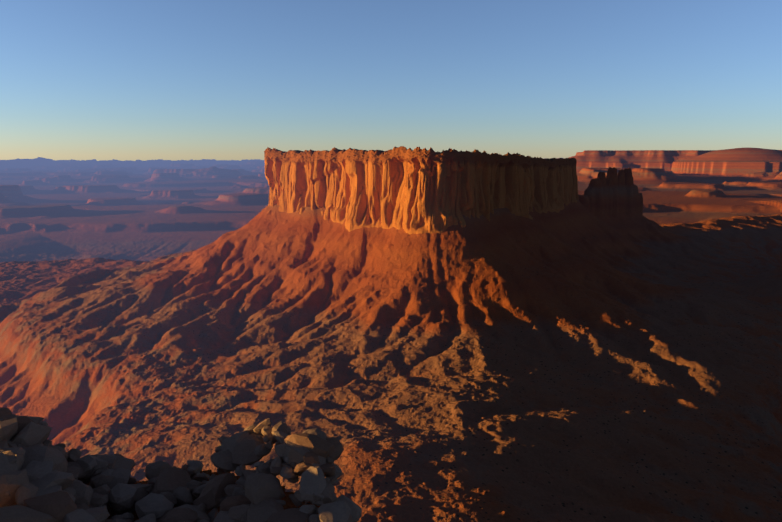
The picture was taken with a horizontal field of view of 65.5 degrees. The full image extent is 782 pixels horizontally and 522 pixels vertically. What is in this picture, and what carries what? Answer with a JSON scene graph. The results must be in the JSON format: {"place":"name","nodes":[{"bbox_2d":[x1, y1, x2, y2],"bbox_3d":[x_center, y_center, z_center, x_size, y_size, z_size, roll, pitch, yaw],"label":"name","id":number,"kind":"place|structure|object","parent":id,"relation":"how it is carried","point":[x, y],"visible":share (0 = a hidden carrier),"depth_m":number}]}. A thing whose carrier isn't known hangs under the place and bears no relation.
{"place":"outdoors","nodes":[
{"label":"outdoors","id":0,"kind":"place"},
{"bbox_2d":[0,148,781,521],"bbox_3d":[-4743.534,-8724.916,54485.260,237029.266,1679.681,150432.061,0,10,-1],"label":"ground","id":1,"kind":"structure","parent":0,"point":[606,346],"depth_m":969.73},
{"bbox_2d":[0,407,361,521],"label":"rocks","id":2,"kind":"object","parent":1,"relation":"on","point":[42,479],"visible":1,"depth_m":4.58},
{"bbox_2d":[262,146,578,233],"bbox_3d":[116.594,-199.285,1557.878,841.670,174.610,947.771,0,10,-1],"label":"cliff","id":3,"kind":"structure","parent":1,"relation":"on","point":[417,190],"depth_m":1204.01},
{"bbox_2d":[0,0,781,160],"label":"sky","id":4,"kind":"structure","parent":0,"point":[122,80]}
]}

